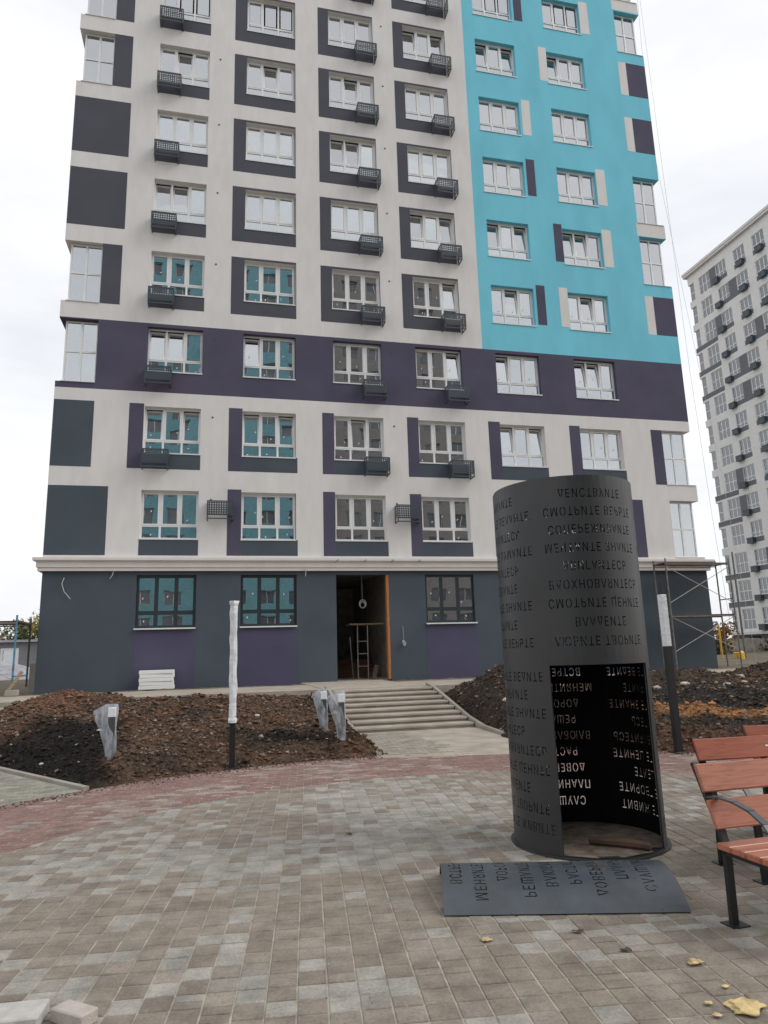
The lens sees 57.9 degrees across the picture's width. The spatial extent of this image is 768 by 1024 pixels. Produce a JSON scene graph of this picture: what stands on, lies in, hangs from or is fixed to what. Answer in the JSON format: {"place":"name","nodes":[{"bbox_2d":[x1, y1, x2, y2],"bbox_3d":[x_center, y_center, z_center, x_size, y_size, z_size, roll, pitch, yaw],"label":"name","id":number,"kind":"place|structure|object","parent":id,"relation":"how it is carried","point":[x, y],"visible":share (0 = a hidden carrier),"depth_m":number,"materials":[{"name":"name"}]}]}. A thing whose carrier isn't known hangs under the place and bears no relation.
{"place":"outdoors","nodes":[
{"label":"outdoors","id":0,"kind":"place"},
{"bbox_2d":[0,772,85,805],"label":"side path","id":1,"kind":"structure","parent":0,"point":[15,789],"depth_m":9.12,"materials":[{"name":"grey concrete"}]},
{"bbox_2d":[0,766,88,790],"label":"path kerb","id":2,"kind":"structure","parent":1,"relation":"on","point":[77,786],"depth_m":9.78,"materials":[{"name":"concrete"}]},
{"bbox_2d":[0,689,387,789],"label":"soil bank","id":3,"kind":"structure","parent":0,"point":[57,734],"depth_m":11.79,"materials":[{"name":"brown soil"}]},
{"bbox_2d":[94,704,118,759],"bbox_3d":[-4.128,3.375,10.262,0.350,1.030,0.159,1,-12,-13],"label":"bollard light","id":4,"kind":"object","parent":3,"relation":"on","point":[110,725],"visible":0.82,"depth_m":10.29,"materials":[{"name":"grey paint"}]},
{"bbox_2d":[224,601,238,769],"bbox_3d":[-2.320,2.623,10.668,0.220,2.500,0.220,1,-12,-13],"label":"lamp post","id":5,"kind":"object","parent":3,"relation":"on","point":[232,719],"visible":1,"depth_m":10.63,"materials":[{"name":"white paint"}]},
{"bbox_2d":[312,689,327,728],"bbox_3d":[-1.171,3.745,12.735,0.289,0.970,0.152,1,-12,-13],"label":"bollard light","id":6,"kind":"object","parent":3,"relation":"on","point":[322,696],"visible":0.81,"depth_m":12.74,"materials":[{"name":"grey paint"}]},
{"bbox_2d":[329,691,345,739],"bbox_3d":[-0.790,3.523,11.612,0.315,1.030,0.152,1,-12,-13],"label":"bollard light","id":7,"kind":"object","parent":3,"relation":"on","point":[341,717],"visible":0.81,"depth_m":11.62,"materials":[{"name":"grey paint"}]},
{"bbox_2d":[0,669,734,710],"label":"path","id":8,"kind":"structure","parent":0,"point":[443,686],"depth_m":19.52,"materials":[{"name":"concrete"}]},
{"bbox_2d":[6,667,740,696],"bbox_3d":[1.476,5.731,23.683,26.000,0.116,1.740,1,-12,-13],"label":"planting strip","id":9,"kind":"object","parent":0,"point":[304,684],"visible":0.34,"depth_m":22.32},
{"bbox_2d":[652,558,742,669],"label":"scaffold tower","id":10,"kind":"structure","parent":9,"relation":"on","point":[665,564],"depth_m":26.64,"materials":[{"name":"metal"}]},
{"bbox_2d":[0,750,767,1023],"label":"plaza paving","id":11,"kind":"structure","parent":0,"point":[403,944],"depth_m":4.39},
{"bbox_2d":[0,998,49,1023],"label":"loose paver","id":12,"kind":"object","parent":11,"relation":"on","point":[29,1012],"visible":1,"depth_m":3.16,"materials":[{"name":"grey concrete"}]},
{"bbox_2d":[50,999,97,1023],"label":"loose paver","id":13,"kind":"object","parent":11,"relation":"on","point":[68,1011],"visible":1,"depth_m":3.15,"materials":[{"name":"grey concrete"}]},
{"bbox_2d":[0,750,730,1023],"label":"grit","id":14,"kind":"object","parent":11,"relation":"on","point":[348,759],"visible":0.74,"depth_m":8.88,"materials":[{"name":"soil"}]},
{"bbox_2d":[440,860,690,915],"bbox_3d":[1.142,2.480,4.700,1.508,0.165,0.839,-2,-12,2],"label":"cut out panel","id":15,"kind":"object","parent":11,"relation":"on","point":[567,895],"visible":1,"depth_m":4.44,"materials":[{"name":"metal"}]},
{"bbox_2d":[493,475,671,860],"bbox_3d":[1.708,1.306,6.240,1.314,3.060,1.314,1,-12,-13],"label":"steel cylinder","id":16,"kind":"object","parent":11,"relation":"on","point":[585,596],"visible":0.99,"depth_m":5.94,"materials":[{"name":"black metal"}]},
{"bbox_2d":[588,836,650,850],"bbox_3d":[1.908,2.677,5.626,0.484,0.073,0.070,-8,-13,27],"label":"wood offcut","id":17,"kind":"object","parent":16,"relation":"on","point":[622,842],"visible":1,"depth_m":5.60,"materials":[{"name":"brown wood"}]},
{"bbox_2d":[657,582,688,753],"bbox_3d":[4.489,2.413,10.925,0.220,2.620,0.220,1,-12,-13],"label":"lamp post","id":18,"kind":"object","parent":11,"relation":"on","point":[670,675],"visible":1,"depth_m":10.87,"materials":[{"name":"grey metal"}]},
{"bbox_2d":[690,758,767,928],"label":"park bench","id":19,"kind":"object","parent":11,"relation":"on","point":[735,812],"visible":1,"depth_m":4.19,"materials":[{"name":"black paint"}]},
{"bbox_2d":[690,735,767,884],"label":"park bench","id":20,"kind":"object","parent":11,"relation":"on","point":[725,748],"visible":0.27,"depth_m":5.46,"materials":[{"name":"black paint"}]},
{"bbox_2d":[723,996,766,1016],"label":"foam scrap","id":21,"kind":"object","parent":11,"relation":"on","point":[745,1005],"visible":1,"depth_m":3.10,"materials":[{"name":"yellow plastic"}]},
{"bbox_2d":[741,725,767,833],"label":"park bench","id":22,"kind":"object","parent":11,"relation":"on","point":[755,730],"visible":0.14,"depth_m":6.25,"materials":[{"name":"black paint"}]},
{"bbox_2d":[0,651,767,696],"bbox_3d":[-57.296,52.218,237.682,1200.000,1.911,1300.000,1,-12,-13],"label":"ground","id":23,"kind":"structure","parent":0,"point":[749,660],"depth_m":34.42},
{"bbox_2d":[0,661,29,679],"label":"gravel heap","id":24,"kind":"object","parent":23,"relation":"on","point":[6,669],"visible":0.16,"depth_m":41.35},
{"bbox_2d":[0,615,31,688],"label":"scaffold tower","id":25,"kind":"structure","parent":23,"relation":"on","point":[16,623],"depth_m":20.92,"materials":[{"name":"metal"}]},
{"bbox_2d":[0,639,37,666],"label":"house","id":26,"kind":"structure","parent":23,"relation":"on","point":[7,649],"depth_m":53.84,"materials":[{"name":"white plastic"}]},
{"bbox_2d":[0,618,37,639],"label":"tree","id":27,"kind":"object","parent":23,"relation":"on","point":[22,633],"visible":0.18,"depth_m":73.94,"materials":[{"name":"green plant"}]},
{"bbox_2d":[32,0,717,694],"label":"apartment building","id":28,"kind":"structure","parent":23,"relation":"on","point":[370,302],"depth_m":26.82,"materials":[{"name":"white paint"}]},
{"bbox_2d":[60,321,97,382],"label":"corner window","id":29,"kind":"structure","parent":28,"relation":"in","point":[80,348],"depth_m":24.28,"materials":[{"name":"white plastic"}]},
{"bbox_2d":[66,244,102,302],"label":"corner window","id":30,"kind":"structure","parent":28,"relation":"in","point":[85,260],"depth_m":24.89,"materials":[{"name":"white plastic"}]},
{"bbox_2d":[81,33,114,84],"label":"corner window","id":31,"kind":"structure","parent":28,"relation":"in","point":[99,50],"depth_m":26.71,"materials":[{"name":"glass"}]},
{"bbox_2d":[85,0,116,18],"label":"corner window","id":32,"kind":"structure","parent":28,"relation":"in","point":[100,8],"depth_m":27.19,"materials":[{"name":"glass"}]},
{"bbox_2d":[133,576,195,629],"bbox_3d":[-7.254,3.000,23.094,1.940,1.790,0.265,1,-12,-13],"label":"window","id":33,"kind":"structure","parent":28,"relation":"in","point":[162,602],"depth_m":23.17,"materials":[{"name":"teal glass"}]},
{"bbox_2d":[139,491,198,539],"bbox_3d":[-7.327,0.122,23.743,1.930,1.718,0.265,1,-12,-13],"label":"window","id":34,"kind":"structure","parent":28,"relation":"in","point":[165,515],"depth_m":23.83,"materials":[{"name":"teal glass"}]},
{"bbox_2d":[144,408,200,454],"bbox_3d":[-7.428,-2.803,24.407,1.930,1.718,0.390,1,-12,-13],"label":"window","id":35,"kind":"structure","parent":28,"relation":"in","point":[166,429],"depth_m":24.47,"materials":[{"name":"glass"}]},
{"bbox_2d":[147,329,202,374],"bbox_3d":[-7.515,-5.740,25.012,1.930,1.718,0.390,1,-12,-13],"label":"window","id":36,"kind":"structure","parent":28,"relation":"in","point":[182,352],"depth_m":25.09,"materials":[{"name":"white plastic"}]},
{"bbox_2d":[151,253,204,297],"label":"window","id":37,"kind":"structure","parent":28,"relation":"in","point":[184,274],"depth_m":25.66,"materials":[{"name":"white plastic"}]},
{"bbox_2d":[154,181,206,224],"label":"window","id":38,"kind":"structure","parent":28,"relation":"in","point":[189,205],"depth_m":26.32,"materials":[{"name":"white plastic"}]},
{"bbox_2d":[157,113,207,154],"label":"window","id":39,"kind":"structure","parent":28,"relation":"in","point":[191,133],"depth_m":26.88,"materials":[{"name":"white glass"}]},
{"bbox_2d":[160,47,209,87],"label":"window","id":40,"kind":"structure","parent":28,"relation":"in","point":[195,69],"depth_m":27.51,"materials":[{"name":"glass"}]},
{"bbox_2d":[163,0,210,23],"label":"window","id":41,"kind":"structure","parent":28,"relation":"in","point":[203,5],"depth_m":28.07,"materials":[{"name":"white plastic"}]},
{"bbox_2d":[240,493,295,540],"bbox_3d":[-4.077,0.184,24.512,1.930,1.718,0.265,1,-12,-13],"label":"window","id":42,"kind":"structure","parent":28,"relation":"in","point":[264,517],"depth_m":24.60,"materials":[{"name":"glass"}]},
{"bbox_2d":[241,413,295,458],"bbox_3d":[-4.179,-2.741,25.177,1.930,1.718,0.390,1,-12,-13],"label":"window","id":43,"kind":"structure","parent":28,"relation":"in","point":[263,435],"depth_m":25.23,"materials":[{"name":"white plastic"}]},
{"bbox_2d":[240,575,296,627],"bbox_3d":[-3.966,3.063,23.873,1.940,1.790,0.265,1,-12,-13],"label":"window","id":44,"kind":"structure","parent":28,"relation":"in","point":[266,600],"depth_m":23.95,"materials":[{"name":"teal glass"}]},
{"bbox_2d":[243,336,295,380],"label":"window","id":45,"kind":"structure","parent":28,"relation":"in","point":[275,359],"depth_m":25.84,"materials":[{"name":"glass"}]},
{"bbox_2d":[243,262,295,305],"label":"window","id":46,"kind":"structure","parent":28,"relation":"in","point":[263,283],"depth_m":26.42,"materials":[{"name":"glass"}]},
{"bbox_2d":[244,192,294,234],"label":"window","id":47,"kind":"structure","parent":28,"relation":"in","point":[269,213],"depth_m":27.03,"materials":[{"name":"glass"}]},
{"bbox_2d":[245,125,294,165],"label":"window","id":48,"kind":"structure","parent":28,"relation":"in","point":[266,145],"depth_m":27.63,"materials":[{"name":"white glass"}]},
{"bbox_2d":[246,61,294,100],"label":"window","id":49,"kind":"structure","parent":28,"relation":"in","point":[261,81],"depth_m":28.25,"materials":[{"name":"white plastic"}]},
{"bbox_2d":[247,0,294,38],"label":"window","id":50,"kind":"structure","parent":28,"relation":"in","point":[255,9],"depth_m":28.83,"materials":[{"name":"glass"}]},
{"bbox_2d":[328,15,372,51],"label":"window","id":51,"kind":"structure","parent":28,"relation":"in","point":[342,32],"depth_m":29.61,"materials":[{"name":"white plastic"}]},
{"bbox_2d":[329,75,374,113],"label":"window","id":52,"kind":"structure","parent":28,"relation":"in","point":[343,94],"depth_m":29.02,"materials":[{"name":"white plastic"}]},
{"bbox_2d":[330,137,376,176],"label":"window","id":53,"kind":"structure","parent":28,"relation":"in","point":[344,158],"depth_m":28.46,"materials":[{"name":"white plastic"}]},
{"bbox_2d":[331,203,376,242],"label":"window","id":54,"kind":"structure","parent":28,"relation":"in","point":[348,222],"depth_m":27.80,"materials":[{"name":"glass"}]},
{"bbox_2d":[332,271,378,312],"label":"window","id":55,"kind":"structure","parent":28,"relation":"in","point":[350,291],"depth_m":27.19,"materials":[{"name":"glass"}]},
{"bbox_2d":[333,342,380,384],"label":"window","id":56,"kind":"structure","parent":28,"relation":"in","point":[352,363],"depth_m":26.58,"materials":[{"name":"white plastic"}]},
{"bbox_2d":[334,417,382,461],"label":"window","id":57,"kind":"structure","parent":28,"relation":"in","point":[353,440],"depth_m":25.99,"materials":[{"name":"grey glass"}]},
{"bbox_2d":[335,496,387,541],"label":"window","id":58,"kind":"structure","parent":28,"relation":"in","point":[358,518],"depth_m":25.36,"materials":[{"name":"grey glass"}]},
{"bbox_2d":[346,623,383,678],"bbox_3d":[-0.693,5.193,25.941,1.300,2.007,0.815,1,-12,-13],"label":"work trestle","id":59,"kind":"object","parent":28,"relation":"in","point":[357,625],"visible":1,"depth_m":25.69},
{"bbox_2d":[402,28,445,64],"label":"window","id":60,"kind":"structure","parent":28,"relation":"in","point":[419,46],"depth_m":30.39,"materials":[{"name":"white plastic"}]},
{"bbox_2d":[405,87,446,124],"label":"window","id":61,"kind":"structure","parent":28,"relation":"in","point":[421,105],"depth_m":29.76,"materials":[{"name":"white glass"}]},
{"bbox_2d":[407,149,450,186],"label":"window","id":62,"kind":"structure","parent":28,"relation":"in","point":[424,167],"depth_m":29.15,"materials":[{"name":"white plastic"}]},
{"bbox_2d":[410,212,453,251],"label":"window","id":63,"kind":"structure","parent":28,"relation":"in","point":[434,231],"depth_m":28.57,"materials":[{"name":"white plastic"}]},
{"bbox_2d":[413,279,459,319],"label":"window","id":64,"kind":"structure","parent":28,"relation":"in","point":[431,299],"depth_m":27.94,"materials":[{"name":"white plastic"}]},
{"bbox_2d":[415,349,461,389],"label":"window","id":65,"kind":"structure","parent":28,"relation":"in","point":[435,369],"depth_m":27.33,"materials":[{"name":"white plastic"}]},
{"bbox_2d":[418,421,465,464],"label":"window","id":66,"kind":"structure","parent":28,"relation":"in","point":[439,443],"depth_m":26.73,"materials":[{"name":"grey glass"}]},
{"bbox_2d":[422,498,471,541],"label":"window","id":67,"kind":"structure","parent":28,"relation":"in","point":[443,519],"depth_m":26.12,"materials":[{"name":"grey glass"}]},
{"bbox_2d":[425,575,477,623],"bbox_3d":[2.426,3.185,25.387,1.940,1.790,0.265,1,-12,-13],"label":"window","id":68,"kind":"structure","parent":28,"relation":"in","point":[449,598],"depth_m":25.46,"materials":[{"name":"grey glass"}]},
{"bbox_2d":[472,0,511,20],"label":"window","id":69,"kind":"structure","parent":28,"relation":"in","point":[478,7],"depth_m":31.70,"materials":[{"name":"white plastic"}]},
{"bbox_2d":[475,42,516,77],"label":"window","id":70,"kind":"structure","parent":28,"relation":"in","point":[495,61],"depth_m":31.17,"materials":[{"name":"white plastic"}]},
{"bbox_2d":[479,100,521,135],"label":"window","id":71,"kind":"structure","parent":28,"relation":"in","point":[494,116],"depth_m":30.54,"materials":[{"name":"white plastic"}]},
{"bbox_2d":[482,159,526,196],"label":"window","id":72,"kind":"structure","parent":28,"relation":"in","point":[499,177],"depth_m":29.93,"materials":[{"name":"white glass"}]},
{"bbox_2d":[487,222,531,260],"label":"window","id":73,"kind":"structure","parent":28,"relation":"in","point":[507,241],"depth_m":29.34,"materials":[{"name":"white plastic"}]},
{"bbox_2d":[491,287,536,326],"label":"window","id":74,"kind":"structure","parent":28,"relation":"in","point":[506,309],"depth_m":28.72,"materials":[{"name":"white plastic"}]},
{"bbox_2d":[495,355,541,395],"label":"window","id":75,"kind":"structure","parent":28,"relation":"in","point":[518,375],"depth_m":28.13,"materials":[{"name":"white plastic"}]},
{"bbox_2d":[500,426,547,467],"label":"window","id":76,"kind":"structure","parent":28,"relation":"in","point":[523,447],"depth_m":27.52,"materials":[{"name":"white glass"}]},
{"bbox_2d":[541,1,581,34],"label":"window","id":77,"kind":"structure","parent":28,"relation":"in","point":[547,7],"depth_m":32.53,"materials":[{"name":"white plastic"}]},
{"bbox_2d":[546,55,586,89],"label":"window","id":78,"kind":"structure","parent":28,"relation":"in","point":[566,72],"depth_m":31.96,"materials":[{"name":"white plastic"}]},
{"bbox_2d":[551,111,592,146],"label":"window","id":79,"kind":"structure","parent":28,"relation":"in","point":[567,128],"depth_m":31.33,"materials":[{"name":"white glass"}]},
{"bbox_2d":[557,170,598,206],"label":"window","id":80,"kind":"structure","parent":28,"relation":"in","point":[576,188],"depth_m":30.72,"materials":[{"name":"white plastic"}]},
{"bbox_2d":[562,231,605,268],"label":"window","id":81,"kind":"structure","parent":28,"relation":"in","point":[577,253],"depth_m":30.16,"materials":[{"name":"white plastic"}]},
{"bbox_2d":[568,295,611,332],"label":"window","id":82,"kind":"structure","parent":28,"relation":"in","point":[583,317],"depth_m":29.52,"materials":[{"name":"white plastic"}]},
{"bbox_2d":[574,361,618,400],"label":"window","id":83,"kind":"structure","parent":28,"relation":"in","point":[591,384],"depth_m":28.94,"materials":[{"name":"white glass"}]},
{"bbox_2d":[580,430,625,470],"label":"window","id":84,"kind":"structure","parent":28,"relation":"in","point":[601,450],"depth_m":28.30,"materials":[{"name":"white glass"}]},
{"bbox_2d":[614,15,641,55],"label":"corner window","id":85,"kind":"structure","parent":28,"relation":"in","point":[624,26],"depth_m":33.31,"materials":[{"name":"white plastic"}]},
{"bbox_2d":[633,180,663,225],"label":"corner window","id":86,"kind":"structure","parent":28,"relation":"in","point":[643,191],"depth_m":31.48,"materials":[{"name":"glass"}]},
{"bbox_2d":[639,239,670,286],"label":"corner window","id":87,"kind":"structure","parent":28,"relation":"in","point":[651,256],"depth_m":30.87,"materials":[{"name":"white plastic"}]},
{"bbox_2d":[661,432,695,485],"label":"corner window","id":88,"kind":"structure","parent":28,"relation":"in","point":[673,443],"depth_m":29.05,"materials":[{"name":"white glass"}]},
{"bbox_2d":[669,502,704,557],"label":"corner window","id":89,"kind":"structure","parent":28,"relation":"in","point":[682,519],"depth_m":28.45,"materials":[{"name":"white glass"}]},
{"bbox_2d":[640,2,736,660],"bbox_3d":[12.960,-14.352,31.366,0.673,41.600,0.063,1,-12,-13],"label":"hanging rope","id":90,"kind":"object","parent":28,"relation":"hanging from","point":[686,345],"visible":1,"depth_m":29.80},
{"bbox_2d":[681,204,767,638],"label":"apartment building","id":91,"kind":"structure","parent":23,"relation":"on","point":[727,279],"depth_m":75.36,"materials":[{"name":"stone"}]},
{"bbox_2d":[705,319,716,341],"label":"window","id":92,"kind":"structure","parent":91,"relation":"in","point":[710,328],"depth_m":80.31,"materials":[{"name":"glass"}]},
{"bbox_2d":[708,343,719,365],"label":"window","id":93,"kind":"structure","parent":91,"relation":"in","point":[714,355],"depth_m":79.67,"materials":[{"name":"glass"}]},
{"bbox_2d":[711,368,723,390],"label":"window","id":94,"kind":"structure","parent":91,"relation":"in","point":[717,377],"depth_m":79.09,"materials":[{"name":"glass"}]},
{"bbox_2d":[714,393,726,415],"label":"window","id":95,"kind":"structure","parent":91,"relation":"in","point":[720,401],"depth_m":78.52,"materials":[{"name":"grey glass"}]},
{"bbox_2d":[718,418,730,440],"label":"window","id":96,"kind":"structure","parent":91,"relation":"in","point":[723,426],"depth_m":77.84,"materials":[{"name":"grey glass"}]},
{"bbox_2d":[721,444,733,466],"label":"window","id":97,"kind":"structure","parent":91,"relation":"in","point":[727,452],"depth_m":77.29,"materials":[{"name":"grey glass"}]},
{"bbox_2d":[725,471,737,492],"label":"window","id":98,"kind":"structure","parent":91,"relation":"in","point":[730,478],"depth_m":76.64,"materials":[{"name":"grey glass"}]},
{"bbox_2d":[728,497,740,518],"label":"window","id":99,"kind":"structure","parent":91,"relation":"in","point":[734,504],"depth_m":76.09,"materials":[{"name":"grey glass"}]},
{"bbox_2d":[732,524,744,545],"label":"window","id":100,"kind":"structure","parent":91,"relation":"in","point":[738,532],"depth_m":75.43,"materials":[{"name":"grey glass"}]},
{"bbox_2d":[735,552,748,573],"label":"window","id":101,"kind":"structure","parent":91,"relation":"in","point":[742,560],"depth_m":74.81,"materials":[{"name":"grey glass"}]},
{"bbox_2d":[739,580,752,600],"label":"window","id":102,"kind":"structure","parent":91,"relation":"in","point":[746,584],"depth_m":74.23,"materials":[{"name":"grey glass"}]},
{"bbox_2d":[742,608,756,629],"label":"window","id":103,"kind":"structure","parent":91,"relation":"in","point":[751,614],"depth_m":73.65,"materials":[{"name":"white plastic"}]},
{"bbox_2d":[713,621,739,652],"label":"tree","id":104,"kind":"object","parent":23,"relation":"on","point":[727,630],"visible":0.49,"depth_m":53.31,"materials":[{"name":"brown plant"}]},
{"bbox_2d":[731,552,746,657],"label":"street pole","id":105,"kind":"object","parent":23,"relation":"on","point":[741,626],"visible":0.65,"depth_m":40.52,"materials":[{"name":"metal"}]},
{"bbox_2d":[715,638,767,651],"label":"site fence","id":106,"kind":"object","parent":23,"relation":"on","point":[749,643],"visible":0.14,"depth_m":57.51,"materials":[{"name":"metal"}]},
{"bbox_2d":[0,0,767,638],"label":"sky","id":107,"kind":"structure","parent":0,"point":[707,60],"materials":[{"name":"white"}]},
{"bbox_2d":[360,727,564,757],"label":"walkway","id":108,"kind":"structure","parent":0,"point":[447,742],"depth_m":12.66,"materials":[{"name":"concrete"}]},
{"bbox_2d":[331,686,473,732],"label":"steps","id":109,"kind":"structure","parent":108,"relation":"on","point":[371,710],"depth_m":16.10,"materials":[{"name":"concrete"}]},
{"bbox_2d":[325,682,556,755],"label":"kerb strips","id":110,"kind":"object","parent":108,"relation":"on","point":[479,724],"visible":0.33,"depth_m":16.05,"materials":[{"name":"concrete"}]},
{"bbox_2d":[444,661,767,751],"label":"soil bank","id":111,"kind":"structure","parent":0,"point":[710,705],"depth_m":14.27,"materials":[{"name":"brown soil"}]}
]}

